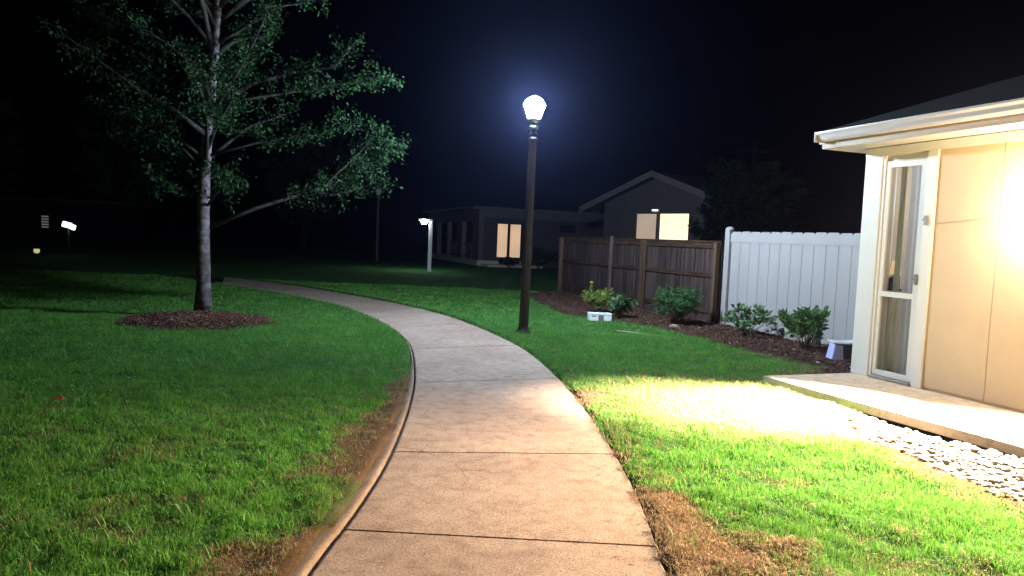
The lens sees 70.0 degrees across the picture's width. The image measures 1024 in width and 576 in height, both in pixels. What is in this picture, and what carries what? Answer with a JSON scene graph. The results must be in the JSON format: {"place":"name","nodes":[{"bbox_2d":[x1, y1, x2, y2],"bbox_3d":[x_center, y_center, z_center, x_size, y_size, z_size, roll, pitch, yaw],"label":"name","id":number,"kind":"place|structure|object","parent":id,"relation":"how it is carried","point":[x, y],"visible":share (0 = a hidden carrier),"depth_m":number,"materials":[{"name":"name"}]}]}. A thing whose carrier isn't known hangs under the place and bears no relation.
{"place":"outdoors","nodes":[
{"label":"outdoors","id":0,"kind":"place"},
{"bbox_2d":[222,277,665,575],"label":"path","id":1,"kind":"structure","parent":0,"point":[495,416],"depth_m":4.54,"materials":[{"name":"concrete"}]},
{"bbox_2d":[314,343,651,575],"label":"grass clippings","id":2,"kind":"object","parent":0,"point":[497,489],"depth_m":4.15,"materials":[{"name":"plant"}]},
{"bbox_2d":[0,231,1023,575],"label":"ground","id":3,"kind":"structure","parent":0,"point":[278,259],"depth_m":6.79,"materials":[{"name":"green plant"}]},
{"bbox_2d":[33,247,39,261],"bbox_3d":[-16.266,-1.142,25.026,0.240,0.540,0.240,2,4,0],"label":"garden light","id":4,"kind":"object","parent":3,"relation":"on","point":[36,250],"visible":1,"depth_m":24.96,"materials":[{"name":"beige plastic"}]},
{"bbox_2d":[53,396,63,399],"bbox_3d":[-3.671,0.899,5.924,0.076,0.024,0.050,-7,17,-34],"label":"fallen leaf","id":5,"kind":"object","parent":3,"relation":"on","point":[59,398],"visible":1,"depth_m":5.93,"materials":[{"name":"brown plant"}]},
{"bbox_2d":[62,221,75,255],"bbox_3d":[-18.152,-2.006,29.960,0.514,1.438,0.140,2,4,-11],"label":"flood light","id":6,"kind":"object","parent":3,"relation":"on","point":[68,225],"visible":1,"depth_m":29.90,"materials":[{"name":"white plastic"}]},
{"bbox_2d":[0,196,150,247],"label":"background house","id":7,"kind":"structure","parent":3,"relation":"on","point":[33,221],"depth_m":41.91,"materials":[{"name":"black"}]},
{"bbox_2d":[36,0,412,310],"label":"shade tree","id":8,"kind":"object","parent":3,"relation":"on","point":[214,97],"visible":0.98,"depth_m":11.71,"materials":[{"name":"green plant"}]},
{"bbox_2d":[255,115,356,250],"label":"distant tree","id":9,"kind":"object","parent":3,"relation":"on","point":[328,159],"visible":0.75,"depth_m":50.86,"materials":[{"name":"green plant"}]},
{"bbox_2d":[292,341,413,575],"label":"kerb","id":10,"kind":"structure","parent":3,"relation":"on","point":[323,543],"depth_m":4.12,"materials":[{"name":"concrete"}]},
{"bbox_2d":[375,189,381,261],"bbox_3d":[-6.773,-3.168,36.890,0.330,3.770,0.330,1,4,-17],"label":"street lamp","id":11,"kind":"object","parent":3,"relation":"on","point":[378,192],"visible":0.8,"depth_m":36.85,"materials":[{"name":"brown metal"}]},
{"bbox_2d":[419,219,432,271],"bbox_3d":[-3.562,-1.750,29.940,0.575,2.150,0.312,2,4,0],"label":"path light","id":12,"kind":"object","parent":3,"relation":"on","point":[430,237],"visible":1,"depth_m":29.88,"materials":[{"name":"white paint"}]},
{"bbox_2d":[114,291,851,373],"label":"mulch","id":13,"kind":"object","parent":3,"relation":"on","point":[190,315],"visible":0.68,"depth_m":11.45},
{"bbox_2d":[580,281,613,311],"bbox_3d":[1.779,0.202,15.008,0.739,0.689,0.593,2,4,0],"label":"shrub","id":14,"kind":"object","parent":13,"relation":"on","point":[597,298],"visible":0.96,"depth_m":14.97,"materials":[{"name":"green plant"}]},
{"bbox_2d":[721,303,775,335],"bbox_3d":[4.020,0.527,12.352,0.852,0.593,1.007,5,5,35],"label":"shrub","id":15,"kind":"object","parent":13,"relation":"on","point":[749,321],"visible":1,"depth_m":12.34,"materials":[{"name":"green plant"}]},
{"bbox_2d":[774,305,830,349],"bbox_3d":[4.347,0.577,10.907,0.822,0.709,0.828,2,4,0],"label":"shrub","id":16,"kind":"object","parent":13,"relation":"on","point":[805,321],"visible":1,"depth_m":10.82,"materials":[{"name":"green plant"}]},
{"bbox_2d":[826,339,852,360],"bbox_3d":[4.678,0.867,10.075,0.598,0.283,0.330,3,4,9],"label":"storage tub","id":17,"kind":"object","parent":13,"relation":"on","point":[839,350],"visible":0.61,"depth_m":9.97,"materials":[{"name":"white plastic"}]},
{"bbox_2d":[498,255,519,267],"bbox_3d":[-0.155,-1.372,37.316,1.173,0.701,1.240,2,4,0],"label":"shrub","id":18,"kind":"object","parent":3,"relation":"on","point":[507,260],"visible":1,"depth_m":37.04,"materials":[{"name":"green plant"}]},
{"bbox_2d":[423,206,603,268],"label":"porch house","id":19,"kind":"structure","parent":3,"relation":"on","point":[489,236],"depth_m":39.20,"materials":[{"name":"grey paint"}]},
{"bbox_2d":[496,223,521,257],"bbox_3d":[-0.173,-2.520,38.600,1.400,1.800,0.080,1,4,-21],"label":"window","id":20,"kind":"structure","parent":19,"relation":"in","point":[508,234],"depth_m":38.57,"materials":[{"name":"beige glass"}]},
{"bbox_2d":[560,225,574,232],"bbox_3d":[3.004,-3.210,39.641,0.900,0.400,0.050,1,4,-21],"label":"dark window","id":21,"kind":"structure","parent":19,"relation":"in","point":[563,228],"depth_m":39.62,"materials":[{"name":"black glass"}]},
{"bbox_2d":[515,94,544,333],"bbox_3d":[0.271,-1.159,11.581,0.330,3.770,0.330,2,4,-17],"label":"street lamp","id":22,"kind":"object","parent":3,"relation":"on","point":[534,106],"visible":0.99,"depth_m":11.53,"materials":[{"name":"brown metal"}]},
{"bbox_2d":[531,247,557,268],"bbox_3d":[1.541,-1.588,37.872,1.654,1.197,1.925,2,4,0],"label":"shrub","id":23,"kind":"object","parent":3,"relation":"on","point":[538,256],"visible":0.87,"depth_m":37.66,"materials":[{"name":"green plant"}]},
{"bbox_2d":[587,312,611,320],"bbox_3d":[1.659,0.543,13.861,0.430,0.145,0.255,2,4,-6],"label":"utility box","id":24,"kind":"object","parent":3,"relation":"on","point":[599,316],"visible":0.99,"depth_m":13.74,"materials":[{"name":"white plastic"}]},
{"bbox_2d":[608,292,638,318],"bbox_3d":[2.167,0.338,14.213,0.606,0.561,0.672,2,4,0],"label":"shrub","id":25,"kind":"object","parent":3,"relation":"on","point":[619,303],"visible":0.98,"depth_m":14.11,"materials":[{"name":"green plant"}]},
{"bbox_2d":[557,236,724,322],"bbox_3d":[2.682,-0.368,17.392,0.218,1.710,7.220,1,4,-21],"label":"wooden fence","id":26,"kind":"object","parent":3,"relation":"on","point":[638,270],"visible":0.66,"depth_m":16.55,"materials":[{"name":"brown wood"}]},
{"bbox_2d":[669,324,679,327],"bbox_3d":[2.903,0.692,13.065,0.196,0.096,0.098,2,4,0],"label":"rock","id":27,"kind":"object","parent":3,"relation":"on","point":[674,325],"visible":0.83,"depth_m":13.04,"materials":[{"name":"grey stone"}]},
{"bbox_2d":[650,284,704,324],"bbox_3d":[3.032,0.312,13.610,0.949,0.768,0.980,-1,5,-43],"label":"shrub","id":28,"kind":"object","parent":3,"relation":"on","point":[682,304],"visible":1,"depth_m":13.51,"materials":[{"name":"green plant"}]},
{"bbox_2d":[687,157,811,269],"bbox_3d":[7.452,-1.976,23.362,3.779,4.500,3.710,2,4,0],"label":"dark tree","id":29,"kind":"object","parent":3,"relation":"on","point":[768,202],"visible":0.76,"depth_m":22.70,"materials":[{"name":"green plant"}]},
{"bbox_2d":[738,141,771,169],"bbox_3d":[12.992,-4.305,39.764,1.800,7.300,0.285,2,4,0],"label":"utility pole","id":30,"kind":"object","parent":3,"relation":"on","point":[754,150],"visible":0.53,"depth_m":39.49,"materials":[{"name":"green wood"}]},
{"bbox_2d":[720,226,860,344],"bbox_3d":[5.199,0.040,11.170,0.170,1.947,5.962,1,4,-23],"label":"white fence","id":31,"kind":"object","parent":3,"relation":"on","point":[774,272],"visible":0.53,"depth_m":12.29,"materials":[{"name":"plastic"}]},
{"bbox_2d":[783,328,815,343],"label":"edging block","id":32,"kind":"structure","parent":3,"relation":"on","point":[787,335],"depth_m":12.00,"materials":[{"name":"grey stone"}]},
{"bbox_2d":[763,373,1023,457],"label":"patio","id":33,"kind":"structure","parent":3,"relation":"on","point":[985,426],"depth_m":6.80,"materials":[{"name":"concrete"}]},
{"bbox_2d":[814,75,1023,413],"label":"beige house","id":34,"kind":"structure","parent":3,"relation":"on","point":[965,149],"depth_m":7.36,"materials":[{"name":"paint"}]},
{"bbox_2d":[886,288,901,370],"bbox_3d":[4.335,0.517,8.379,0.150,1.020,0.150,1,4,-20],"label":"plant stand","id":35,"kind":"object","parent":34,"relation":"on","point":[890,315],"visible":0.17,"depth_m":8.44,"materials":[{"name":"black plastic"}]},
{"bbox_2d":[889,261,900,288],"bbox_3d":[4.363,-0.151,8.333,0.120,0.320,0.118,2,4,0],"label":"table lamp","id":36,"kind":"object","parent":35,"relation":"on","point":[892,277],"visible":0.4,"depth_m":8.31,"materials":[{"name":"beige fabric"}]},
{"bbox_2d":[886,167,907,371],"bbox_3d":[4.288,-0.216,8.141,0.017,2.470,0.080,1,4,-20],"label":"curtain","id":37,"kind":"object","parent":34,"relation":"hanging from","point":[893,319],"visible":0.83,"depth_m":8.14,"materials":[{"name":"fabric"}]},
{"bbox_2d":[871,157,927,381],"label":"glass door","id":38,"kind":"structure","parent":34,"relation":"in","point":[920,161],"depth_m":8.01,"materials":[{"name":"white paint"}]},
{"bbox_2d":[895,165,921,374],"bbox_3d":[4.456,-0.184,7.767,0.036,2.470,0.710,1,4,-20],"label":"curtain","id":39,"kind":"object","parent":34,"relation":"hanging from","point":[907,284],"visible":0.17,"depth_m":8.03,"materials":[{"name":"fabric"}]},
{"bbox_2d":[935,214,1023,223],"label":"cable","id":40,"kind":"object","parent":34,"relation":"attached to","point":[979,218],"visible":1,"depth_m":7.09,"materials":[{"name":"white"}]},
{"bbox_2d":[0,0,1023,243],"label":"sky","id":41,"kind":"structure","parent":0,"point":[628,89],"materials":[{"name":"black"}]},
{"bbox_2d":[579,170,861,290],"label":"gabled house","id":42,"kind":"structure","parent":0,"point":[651,204],"depth_m":27.36,"materials":[{"name":"grey paint"}]},
{"bbox_2d":[635,213,688,241],"bbox_3d":[5.462,-1.985,26.740,0.060,1.505,2.560,0,5,-37],"label":"window","id":43,"kind":"structure","parent":42,"relation":"in","point":[673,226],"depth_m":26.69,"materials":[{"name":"white"}]},
{"bbox_2d":[848,412,1023,499],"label":"gravel","id":44,"kind":"structure","parent":0,"point":[986,476],"depth_m":5.40,"materials":[{"name":"white gravel"}]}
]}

